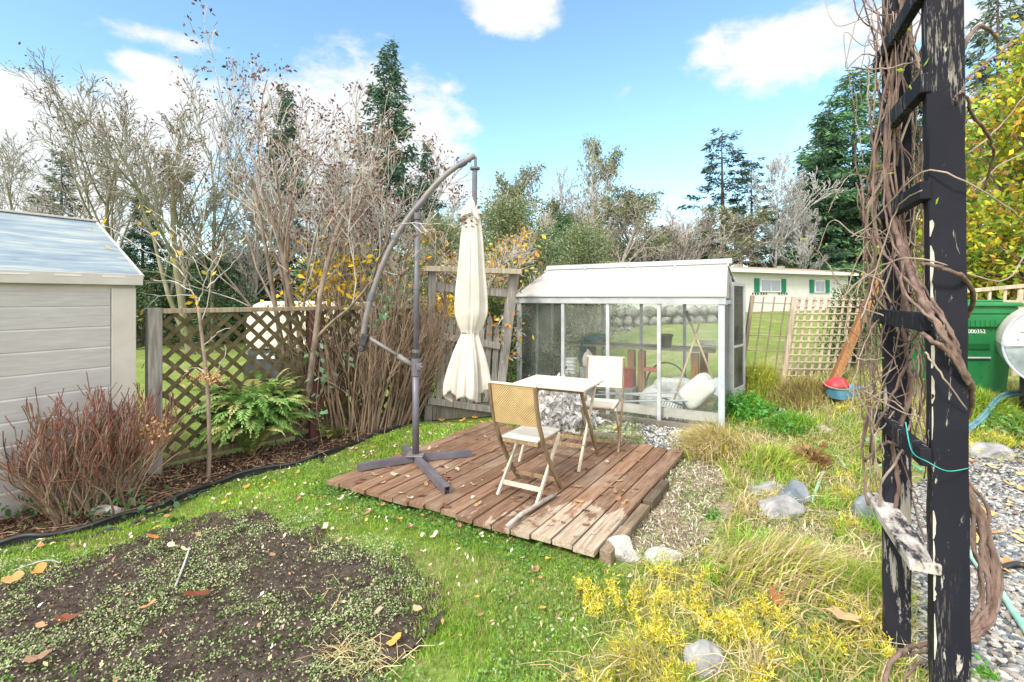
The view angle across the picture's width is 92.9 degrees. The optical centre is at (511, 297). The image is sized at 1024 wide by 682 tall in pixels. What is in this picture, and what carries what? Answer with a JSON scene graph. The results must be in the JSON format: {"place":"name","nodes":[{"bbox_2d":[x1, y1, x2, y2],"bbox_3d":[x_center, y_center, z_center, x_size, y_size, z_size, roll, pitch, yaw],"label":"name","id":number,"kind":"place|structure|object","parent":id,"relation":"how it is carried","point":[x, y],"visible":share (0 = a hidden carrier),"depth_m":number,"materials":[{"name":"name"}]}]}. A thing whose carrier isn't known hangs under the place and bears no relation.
{"place":"outdoors","nodes":[
{"label":"outdoors","id":0,"kind":"place"},
{"bbox_2d":[244,301,373,378],"bbox_3d":[-4.016,0.856,9.845,2.159,1.567,1.311,0,0,0],"label":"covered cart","id":1,"kind":"object","parent":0,"point":[259,343],"visible":0.11,"depth_m":9.20,"materials":[{"name":"white plastic"}]},
{"bbox_2d":[0,301,1023,681],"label":"ground","id":2,"kind":"structure","parent":0,"point":[706,331],"depth_m":3.34,"materials":[{"name":"green plant"}]},
{"bbox_2d":[0,128,54,213],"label":"mossy tree","id":3,"kind":"object","parent":2,"relation":"on","point":[11,173],"visible":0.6,"depth_m":14.20,"materials":[{"name":"grey plant"}]},
{"bbox_2d":[31,146,87,216],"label":"conifer","id":4,"kind":"object","parent":2,"relation":"on","point":[62,174],"visible":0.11,"depth_m":20.90,"materials":[{"name":"green plant"}]},
{"bbox_2d":[0,209,143,519],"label":"garden shed","id":5,"kind":"structure","parent":2,"relation":"on","point":[67,304],"depth_m":3.85,"materials":[{"name":"plastic"}]},
{"bbox_2d":[0,163,151,247],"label":"bare tree","id":6,"kind":"object","parent":2,"relation":"on","point":[51,210],"visible":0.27,"depth_m":17.81,"materials":[{"name":"grey plant"}]},
{"bbox_2d":[0,42,166,247],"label":"mossy tree","id":7,"kind":"object","parent":2,"relation":"on","point":[106,202],"visible":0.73,"depth_m":14.05,"materials":[{"name":"grey plant"}]},
{"bbox_2d":[32,76,258,354],"bbox_3d":[-10.482,-2.284,14.797,5.449,8.216,6.730,0,0,-39],"label":"mossy tree","id":8,"kind":"object","parent":2,"relation":"on","point":[175,193],"visible":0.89,"depth_m":13.80,"materials":[{"name":"grey plant"}]},
{"bbox_2d":[118,195,176,328],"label":"conifer","id":9,"kind":"object","parent":2,"relation":"on","point":[144,240],"visible":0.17,"depth_m":19.85,"materials":[{"name":"green plant"}]},
{"bbox_2d":[132,261,196,345],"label":"hedge bush","id":10,"kind":"object","parent":2,"relation":"on","point":[140,334],"visible":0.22,"depth_m":16.59,"materials":[{"name":"green plant"}]},
{"bbox_2d":[0,418,406,539],"bbox_3d":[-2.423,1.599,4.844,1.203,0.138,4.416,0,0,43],"label":"bark mulch","id":11,"kind":"object","parent":2,"relation":"on","point":[247,464],"visible":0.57,"depth_m":4.48,"materials":[{"name":"brown wood"}]},
{"bbox_2d":[0,372,229,545],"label":"hydrangea shrub","id":12,"kind":"object","parent":11,"relation":"on","point":[123,453],"visible":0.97,"depth_m":3.58,"materials":[{"name":"brown plant"}]},
{"bbox_2d":[91,205,245,478],"bbox_3d":[-3.053,0.419,4.309,1.379,2.504,0.309,0,0,0],"label":"sapling","id":13,"kind":"object","parent":11,"relation":"on","point":[207,381],"visible":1,"depth_m":4.33,"materials":[{"name":"brown plant"}]},
{"bbox_2d":[179,368,319,456],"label":"fern","id":14,"kind":"object","parent":11,"relation":"on","point":[253,418],"visible":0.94,"depth_m":4.73,"materials":[{"name":"green plant"}]},
{"bbox_2d":[132,0,480,439],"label":"lilac shrub","id":15,"kind":"object","parent":11,"relation":"on","point":[284,246],"visible":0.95,"depth_m":5.31,"materials":[{"name":"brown plant"}]},
{"bbox_2d":[264,320,354,433],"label":"stem thicket","id":16,"kind":"object","parent":11,"relation":"on","point":[326,417],"visible":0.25,"depth_m":5.53,"materials":[{"name":"brown plant"}]},
{"bbox_2d":[237,102,383,429],"bbox_3d":[-2.338,-0.357,6.176,1.515,4.106,2.055,0,0,15],"label":"lilac shrub","id":17,"kind":"object","parent":11,"relation":"on","point":[341,249],"visible":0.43,"depth_m":5.97,"materials":[{"name":"brown plant"}]},
{"bbox_2d":[294,292,393,450],"bbox_3d":[-1.821,0.846,5.103,1.151,1.813,0.280,0,0,0],"label":"bramble","id":18,"kind":"object","parent":11,"relation":"on","point":[324,377],"visible":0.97,"depth_m":5.14,"materials":[{"name":"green plant"}]},
{"bbox_2d":[294,297,406,436],"bbox_3d":[-1.889,0.836,5.787,1.247,1.717,0.908,0,0,-13],"label":"stem thicket","id":19,"kind":"object","parent":11,"relation":"on","point":[352,418],"visible":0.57,"depth_m":5.65,"materials":[{"name":"brown plant"}]},
{"bbox_2d":[260,79,471,425],"bbox_3d":[-1.664,-0.491,6.236,2.552,4.375,3.136,0,0,0],"label":"lilac shrub","id":20,"kind":"object","parent":11,"relation":"on","point":[384,289],"visible":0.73,"depth_m":5.88,"materials":[{"name":"brown plant"}]},
{"bbox_2d":[0,420,411,548],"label":"lawn edging","id":21,"kind":"object","parent":2,"relation":"on","point":[111,520],"visible":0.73,"depth_m":3.85,"materials":[{"name":"black plastic"}]},
{"bbox_2d":[136,248,276,348],"bbox_3d":[-10.828,0.022,17.155,5.200,3.648,5.657,0,0,19],"label":"undergrowth bush","id":22,"kind":"object","parent":2,"relation":"on","point":[222,302],"visible":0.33,"depth_m":16.45,"materials":[{"name":"green plant"}]},
{"bbox_2d":[0,509,444,681],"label":"soil patch","id":23,"kind":"object","parent":2,"relation":"on","point":[243,672],"visible":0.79,"depth_m":2.50,"materials":[{"name":"brown soil"}]},
{"bbox_2d":[0,508,438,681],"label":"seedlings","id":24,"kind":"object","parent":23,"relation":"on","point":[113,633],"visible":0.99,"depth_m":2.52,"materials":[{"name":"green plant"}]},
{"bbox_2d":[0,509,441,681],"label":"soil crumbs","id":25,"kind":"object","parent":23,"relation":"on","point":[133,648],"visible":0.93,"depth_m":2.47,"materials":[{"name":"brown soil"}]},
{"bbox_2d":[153,65,291,347],"bbox_3d":[-9.602,-2.757,16.235,2.876,9.097,4.259,0,0,43],"label":"mossy tree","id":26,"kind":"object","parent":2,"relation":"on","point":[213,228],"visible":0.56,"depth_m":15.93,"materials":[{"name":"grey plant"}]},
{"bbox_2d":[194,142,326,336],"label":"bare tree","id":27,"kind":"object","parent":2,"relation":"on","point":[253,273],"visible":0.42,"depth_m":17.49,"materials":[{"name":"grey plant"}]},
{"bbox_2d":[145,305,424,476],"bbox_3d":[-2.256,0.868,5.549,0.120,1.545,3.126,0,0,42],"label":"lattice fence","id":28,"kind":"object","parent":2,"relation":"on","point":[155,342],"visible":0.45,"depth_m":4.90,"materials":[{"name":"brown wood"}]},
{"bbox_2d":[246,81,327,294],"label":"conifer","id":29,"kind":"object","parent":2,"relation":"on","point":[286,129],"visible":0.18,"depth_m":21.85,"materials":[{"name":"green plant"}]},
{"bbox_2d":[0,422,625,681],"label":"leaf litter","id":30,"kind":"object","parent":2,"relation":"on","point":[347,578],"visible":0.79,"depth_m":2.77,"materials":[{"name":"brown plant"}]},
{"bbox_2d":[0,422,645,681],"bbox_3d":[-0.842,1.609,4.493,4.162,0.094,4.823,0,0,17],"label":"lawn grass","id":31,"kind":"structure","parent":2,"relation":"on","point":[425,427],"depth_m":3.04,"materials":[{"name":"green plant"}]},
{"bbox_2d":[259,123,408,300],"bbox_3d":[-6.795,-2.411,19.756,4.791,8.428,4.841,0,0,10],"label":"bare tree","id":32,"kind":"object","parent":2,"relation":"on","point":[325,179],"visible":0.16,"depth_m":19.17,"materials":[{"name":"grey plant"}]},
{"bbox_2d":[265,245,413,334],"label":"undergrowth bush","id":33,"kind":"object","parent":2,"relation":"on","point":[309,290],"visible":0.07,"depth_m":15.64,"materials":[{"name":"yellow plant"}]},
{"bbox_2d":[260,210,425,412],"bbox_3d":[-2.162,0.272,5.969,1.855,2.742,1.666,0,0,29],"label":"yellow shrub","id":34,"kind":"object","parent":2,"relation":"on","point":[335,287],"visible":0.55,"depth_m":5.87,"materials":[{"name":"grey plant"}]},
{"bbox_2d":[323,37,439,297],"bbox_3d":[-6.229,-5.144,22.893,6.182,14.225,5.722,0,0,-16],"label":"conifer","id":35,"kind":"object","parent":2,"relation":"on","point":[377,94],"visible":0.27,"depth_m":22.63,"materials":[{"name":"green plant"}]},
{"bbox_2d":[322,277,440,434],"bbox_3d":[-1.565,0.708,5.845,1.404,1.973,1.149,0,0,-20],"label":"stem thicket","id":36,"kind":"object","parent":2,"relation":"on","point":[376,414],"visible":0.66,"depth_m":5.76,"materials":[{"name":"brown plant"}]},
{"bbox_2d":[372,286,458,427],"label":"stem thicket","id":37,"kind":"object","parent":2,"relation":"on","point":[401,415],"visible":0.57,"depth_m":5.99,"materials":[{"name":"brown plant"}]},
{"bbox_2d":[402,141,446,253],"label":"conifer","id":38,"kind":"object","parent":2,"relation":"on","point":[423,162],"visible":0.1,"depth_m":25.86,"materials":[{"name":"green plant"}]},
{"bbox_2d":[371,206,484,360],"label":"fluffy green tree","id":39,"kind":"object","parent":2,"relation":"on","point":[450,233],"visible":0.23,"depth_m":12.22,"materials":[{"name":"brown plant"}]},
{"bbox_2d":[395,298,492,420],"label":"stem thicket","id":40,"kind":"object","parent":2,"relation":"on","point":[435,378],"visible":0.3,"depth_m":6.23,"materials":[{"name":"brown plant"}]},
{"bbox_2d":[379,215,545,400],"bbox_3d":[-0.469,0.248,7.679,2.147,2.912,3.038,0,0,20],"label":"autumn tree","id":41,"kind":"object","parent":2,"relation":"on","point":[517,244],"visible":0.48,"depth_m":7.30,"materials":[{"name":"yellow plant"}]},
{"bbox_2d":[423,266,521,421],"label":"garden gate","id":42,"kind":"structure","parent":2,"relation":"on","point":[437,407],"depth_m":6.54,"materials":[{"name":"grey wood"}]},
{"bbox_2d":[24,399,972,681],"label":"fallen straw","id":43,"kind":"object","parent":2,"relation":"on","point":[344,649],"visible":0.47,"depth_m":2.23,"materials":[{"name":"beige plant"}]},
{"bbox_2d":[473,276,536,402],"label":"evergreen bush","id":44,"kind":"object","parent":2,"relation":"on","point":[497,302],"visible":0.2,"depth_m":7.23,"materials":[{"name":"green plant"}]},
{"bbox_2d":[327,421,683,565],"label":"wooden deck","id":45,"kind":"structure","parent":2,"relation":"on","point":[607,515],"depth_m":3.96,"materials":[{"name":"brown wood"}]},
{"bbox_2d":[357,153,490,494],"bbox_3d":[-0.857,0.089,4.433,1.181,2.881,0.963,0,0,23],"label":"cantilever umbrella","id":46,"kind":"object","parent":45,"relation":"on","point":[467,375],"visible":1,"depth_m":4.51,"materials":[{"name":"beige fabric"}]},
{"bbox_2d":[488,381,562,502],"bbox_3d":[0.124,1.097,3.852,0.410,0.912,0.533,0,0,30],"label":"folding chair","id":47,"kind":"object","parent":45,"relation":"on","point":[514,403],"visible":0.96,"depth_m":3.72,"materials":[{"name":"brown wood"}]},
{"bbox_2d":[514,375,603,471],"bbox_3d":[0.440,1.176,4.640,0.720,0.747,0.600,0,0,27],"label":"folding table","id":48,"kind":"object","parent":45,"relation":"on","point":[580,386],"visible":0.68,"depth_m":4.54,"materials":[{"name":"white wood"}]},
{"bbox_2d":[578,355,624,453],"bbox_3d":[0.937,1.097,5.070,0.410,0.912,0.533,0,0,20],"label":"folding chair","id":49,"kind":"object","parent":45,"relation":"on","point":[609,371],"visible":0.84,"depth_m":5.21,"materials":[{"name":"white wood"}]},
{"bbox_2d":[438,182,589,374],"bbox_3d":[-0.145,-0.383,10.370,3.523,4.148,3.546,0,0,0],"label":"fluffy green tree","id":50,"kind":"object","parent":2,"relation":"on","point":[504,224],"visible":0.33,"depth_m":10.11,"materials":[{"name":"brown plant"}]},
{"bbox_2d":[486,161,552,235],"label":"poplar tree","id":51,"kind":"object","parent":2,"relation":"on","point":[526,176],"visible":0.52,"depth_m":23.06,"materials":[{"name":"green plant"}]},
{"bbox_2d":[518,372,604,434],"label":"silver plant","id":52,"kind":"object","parent":2,"relation":"on","point":[559,411],"visible":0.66,"depth_m":5.94,"materials":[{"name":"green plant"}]},
{"bbox_2d":[540,214,639,359],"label":"fluffy green tree","id":53,"kind":"object","parent":2,"relation":"on","point":[584,245],"visible":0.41,"depth_m":12.86,"materials":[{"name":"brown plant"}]},
{"bbox_2d":[573,133,627,254],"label":"poplar tree","id":54,"kind":"object","parent":2,"relation":"on","point":[612,166],"visible":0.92,"depth_m":24.14,"materials":[{"name":"green plant"}]},
{"bbox_2d":[516,258,745,429],"bbox_3d":[1.754,0.564,7.176,2.983,2.143,1.740,0,0,30],"label":"greenhouse","id":55,"kind":"object","parent":2,"relation":"on","point":[702,281],"visible":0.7,"depth_m":6.58,"materials":[{"name":"white metal"}]},
{"bbox_2d":[679,373,714,408],"bbox_3d":[2.422,1.217,6.340,0.463,0.478,0.250,0,0,29],"label":"sack","id":56,"kind":"object","parent":55,"relation":"in","point":[696,391],"visible":0.94,"depth_m":6.25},
{"bbox_2d":[730,282,745,398],"bbox_3d":[3.083,0.568,6.632,0.035,1.545,0.555,0,0,41],"label":"door","id":57,"kind":"structure","parent":55,"relation":"in","point":[737,290],"depth_m":6.61,"materials":[{"name":"white metal"}]},
{"bbox_2d":[573,623,694,681],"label":"dry grass clump","id":58,"kind":"object","parent":2,"relation":"on","point":[625,668],"visible":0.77,"depth_m":2.10,"materials":[{"name":"yellow plant"}]},
{"bbox_2d":[598,188,675,261],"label":"poplar tree","id":59,"kind":"object","parent":2,"relation":"on","point":[626,239],"visible":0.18,"depth_m":31.42,"materials":[{"name":"green plant"}]},
{"bbox_2d":[602,181,678,261],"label":"poplar tree","id":60,"kind":"object","parent":2,"relation":"on","point":[635,212],"visible":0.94,"depth_m":26.32,"materials":[{"name":"green plant"}]},
{"bbox_2d":[580,415,702,450],"bbox_3d":[1.500,1.610,6.150,2.300,0.077,1.900,0,0,0],"label":"gravel strip","id":61,"kind":"object","parent":2,"relation":"on","point":[646,442],"visible":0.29,"depth_m":5.84,"materials":[{"name":"grey gravel"}]},
{"bbox_2d":[566,305,717,337],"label":"stone wall","id":62,"kind":"structure","parent":2,"relation":"on","point":[671,314],"depth_m":16.74,"materials":[{"name":"grey stone"}]},
{"bbox_2d":[568,340,715,410],"bbox_3d":[1.891,1.182,7.455,2.333,0.910,0.490,0,0,30],"label":"potting bench","id":63,"kind":"object","parent":2,"relation":"on","point":[642,364],"visible":0.59,"depth_m":7.17,"materials":[{"name":"brown wood"}]},
{"bbox_2d":[639,377,689,408],"bbox_3d":[2.204,1.434,6.985,0.844,0.621,0.283,0,0,38],"label":"plastic sheet","id":64,"kind":"object","parent":2,"relation":"on","point":[669,384],"visible":0.59,"depth_m":6.88,"materials":[{"name":"white plastic"}]},
{"bbox_2d":[634,204,717,261],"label":"bare tree","id":65,"kind":"object","parent":2,"relation":"on","point":[684,239],"visible":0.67,"depth_m":31.43,"materials":[{"name":"grey plant"}]},
{"bbox_2d":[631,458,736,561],"bbox_3d":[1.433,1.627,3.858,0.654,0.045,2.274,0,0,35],"label":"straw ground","id":66,"kind":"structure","parent":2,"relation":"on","point":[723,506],"depth_m":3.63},
{"bbox_2d":[524,261,858,311],"bbox_3d":[9.264,-0.087,26.015,21.200,3.455,5.745,0,0,-26],"label":"mobile home","id":67,"kind":"object","parent":2,"relation":"on","point":[779,283],"visible":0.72,"depth_m":25.73,"materials":[{"name":"white"}]},
{"bbox_2d":[683,639,726,678],"bbox_3d":[0.850,1.617,2.145,0.178,0.200,0.136,0,0,0],"label":"rock","id":68,"kind":"object","parent":2,"relation":"on","point":[701,646],"visible":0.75,"depth_m":2.12,"materials":[{"name":"grey stone"}]},
{"bbox_2d":[656,414,782,468],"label":"dry grass clump","id":69,"kind":"object","parent":2,"relation":"on","point":[709,442],"visible":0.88,"depth_m":4.88,"materials":[{"name":"beige plant"}]},
{"bbox_2d":[675,128,781,258],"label":"pine tree","id":70,"kind":"object","parent":2,"relation":"on","point":[721,197],"visible":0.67,"depth_m":34.38,"materials":[{"name":"green plant"}]},
{"bbox_2d":[696,203,788,265],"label":"poplar tree","id":71,"kind":"object","parent":2,"relation":"on","point":[746,223],"visible":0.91,"depth_m":31.92,"materials":[{"name":"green plant"}]},
{"bbox_2d":[702,385,789,426],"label":"green weed","id":72,"kind":"object","parent":2,"relation":"on","point":[751,407],"visible":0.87,"depth_m":6.12,"materials":[{"name":"green plant"}]},
{"bbox_2d":[716,156,783,266],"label":"pine tree","id":73,"kind":"object","parent":2,"relation":"on","point":[746,190],"visible":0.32,"depth_m":36.79,"materials":[{"name":"green plant"}]},
{"bbox_2d":[628,435,880,569],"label":"straw litter","id":74,"kind":"object","parent":2,"relation":"on","point":[678,508],"visible":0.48,"depth_m":3.57,"materials":[{"name":"beige plant"}]},
{"bbox_2d":[737,354,786,398],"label":"tall weed","id":75,"kind":"object","parent":2,"relation":"on","point":[763,377],"visible":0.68,"depth_m":6.80,"materials":[{"name":"green plant"}]},
{"bbox_2d":[746,295,796,383],"bbox_3d":[3.730,0.645,7.100,0.841,1.352,0.063,0,0,0],"label":"wire trellis","id":76,"kind":"object","parent":2,"relation":"on","point":[789,330],"visible":0.67,"depth_m":7.09,"materials":[{"name":"brown wood"}]},
{"bbox_2d":[530,363,1023,681],"bbox_3d":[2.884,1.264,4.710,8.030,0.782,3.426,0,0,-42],"label":"rough grass","id":77,"kind":"structure","parent":2,"relation":"on","point":[914,674],"depth_m":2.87,"materials":[{"name":"green plant"}]},
{"bbox_2d":[723,436,830,487],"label":"dry grass clump","id":78,"kind":"object","parent":2,"relation":"on","point":[779,456],"visible":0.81,"depth_m":4.46,"materials":[{"name":"plant"}]},
{"bbox_2d":[758,495,805,521],"bbox_3d":[2.006,1.614,3.661,0.365,0.234,0.294,0,0,0],"label":"rock","id":79,"kind":"object","parent":2,"relation":"on","point":[779,504],"visible":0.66,"depth_m":3.58,"materials":[{"name":"grey stone"}]},
{"bbox_2d":[692,523,881,640],"bbox_3d":[1.557,1.427,2.683,1.088,0.413,1.001,0,0,0],"label":"dry grass clump","id":80,"kind":"object","parent":2,"relation":"on","point":[793,560],"visible":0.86,"depth_m":2.56,"materials":[{"name":"yellow plant"}]},
{"bbox_2d":[557,366,1016,681],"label":"ground weeds","id":81,"kind":"object","parent":2,"relation":"on","point":[777,632],"visible":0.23,"depth_m":2.44,"materials":[{"name":"green plant"}]},
{"bbox_2d":[726,152,849,267],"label":"white barked tree","id":82,"kind":"object","parent":2,"relation":"on","point":[800,206],"visible":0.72,"depth_m":34.04,"materials":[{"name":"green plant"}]},
{"bbox_2d":[750,406,834,440],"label":"green weed","id":83,"kind":"object","parent":2,"relation":"on","point":[787,421],"visible":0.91,"depth_m":5.53,"materials":[{"name":"green plant"}]},
{"bbox_2d":[762,207,829,269],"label":"white barked tree","id":84,"kind":"object","parent":2,"relation":"on","point":[798,246],"visible":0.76,"depth_m":33.71,"materials":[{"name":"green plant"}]},
{"bbox_2d":[762,368,832,413],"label":"tall weed","id":85,"kind":"object","parent":2,"relation":"on","point":[792,394],"visible":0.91,"depth_m":6.23,"materials":[{"name":"yellow plant"}]},
{"bbox_2d":[573,400,1023,681],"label":"yellow sprigs","id":86,"kind":"object","parent":2,"relation":"on","point":[656,628],"visible":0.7,"depth_m":2.29,"materials":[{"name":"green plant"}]},
{"bbox_2d":[783,437,843,473],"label":"brown weed","id":87,"kind":"object","parent":2,"relation":"on","point":[817,460],"visible":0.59,"depth_m":4.51,"materials":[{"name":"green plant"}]},
{"bbox_2d":[780,108,880,289],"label":"conifer","id":88,"kind":"object","parent":2,"relation":"on","point":[835,254],"visible":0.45,"depth_m":35.01,"materials":[{"name":"green plant"}]},
{"bbox_2d":[787,297,874,380],"bbox_3d":[4.649,0.649,7.092,1.343,1.304,0.030,0,0,0],"label":"wooden trellis","id":89,"kind":"object","parent":2,"relation":"on","point":[816,334],"visible":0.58,"depth_m":7.09,"materials":[{"name":"brown wood"}]},
{"bbox_2d":[755,65,923,298],"bbox_3d":[25.029,-7.815,36.228,13.327,18.191,12.963,0,0,-36],"label":"conifer","id":90,"kind":"object","parent":2,"relation":"on","point":[846,114],"visible":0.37,"depth_m":35.01,"materials":[{"name":"green plant"}]},
{"bbox_2d":[803,275,881,367],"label":"evergreen bush","id":91,"kind":"object","parent":2,"relation":"on","point":[853,309],"visible":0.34,"depth_m":7.32,"materials":[{"name":"green plant"}]},
{"bbox_2d":[828,280,878,379],"bbox_3d":[4.652,0.483,6.600,1.310,1.472,0.150,0,0,-30],"label":"timber","id":92,"kind":"object","parent":2,"relation":"on","point":[841,363],"visible":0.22,"depth_m":6.48,"materials":[{"name":"orange wood"}]},
{"bbox_2d":[807,544,927,628],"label":"dry grass clump","id":93,"kind":"object","parent":2,"relation":"on","point":[867,577],"visible":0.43,"depth_m":2.42,"materials":[{"name":"yellow plant"}]},
{"bbox_2d":[867,0,971,681],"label":"garden arbor","id":94,"kind":"object","parent":2,"relation":"on","point":[941,558],"visible":0.77,"depth_m":1.58,"materials":[{"name":"black paint"}]},
{"bbox_2d":[801,0,1023,681],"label":"climbing vine","id":95,"kind":"object","parent":94,"relation":"attached to","point":[986,558],"visible":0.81,"depth_m":1.93,"materials":[{"name":"brown plant"}]},
{"bbox_2d":[843,189,1023,340],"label":"autumn shrub","id":96,"kind":"object","parent":2,"relation":"on","point":[973,267],"visible":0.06,"depth_m":8.72,"materials":[{"name":"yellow plant"}]},
{"bbox_2d":[864,14,1023,306],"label":"autumn shrub","id":97,"kind":"object","parent":2,"relation":"on","point":[1010,130],"visible":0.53,"depth_m":7.95,"materials":[{"name":"yellow plant"}]},
{"bbox_2d":[911,300,1022,391],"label":"wheelie bin","id":98,"kind":"object","parent":2,"relation":"on","point":[988,367],"visible":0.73,"depth_m":5.62,"materials":[{"name":"green plastic"}]},
{"bbox_2d":[919,0,1023,299],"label":"conifer","id":99,"kind":"object","parent":2,"relation":"on","point":[980,43],"visible":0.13,"depth_m":17.07,"materials":[{"name":"green plant"}]},
{"bbox_2d":[969,442,1013,460],"bbox_3d":[4.505,1.487,4.635,0.326,0.223,0.298,0,0,0],"label":"rock","id":100,"kind":"object","parent":2,"relation":"on","point":[996,450],"visible":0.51,"depth_m":4.53,"materials":[{"name":"grey stone"}]},
{"bbox_2d":[971,384,1023,425],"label":"green weed","id":101,"kind":"object","parent":2,"relation":"on","point":[983,398],"visible":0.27,"depth_m":5.17,"materials":[{"name":"green plant"}]},
{"bbox_2d":[995,307,1023,408],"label":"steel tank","id":102,"kind":"object","parent":2,"relation":"on","point":[1009,339],"visible":0.98,"depth_m":4.99,"materials":[{"name":"silver metal"}]},
{"bbox_2d":[0,0,1023,295],"label":"sky","id":103,"kind":"structure","parent":0,"point":[509,84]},
{"bbox_2d":[911,445,1023,681],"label":"gravel path","id":104,"kind":"structure","parent":0,"point":[1007,655],"depth_m":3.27,"materials":[{"name":"grey gravel"}]},
{"bbox_2d":[971,402,1023,442],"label":"green weed","id":105,"kind":"object","parent":104,"relation":"on","point":[1016,420],"visible":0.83,"depth_m":4.89,"materials":[{"name":"green plant"}]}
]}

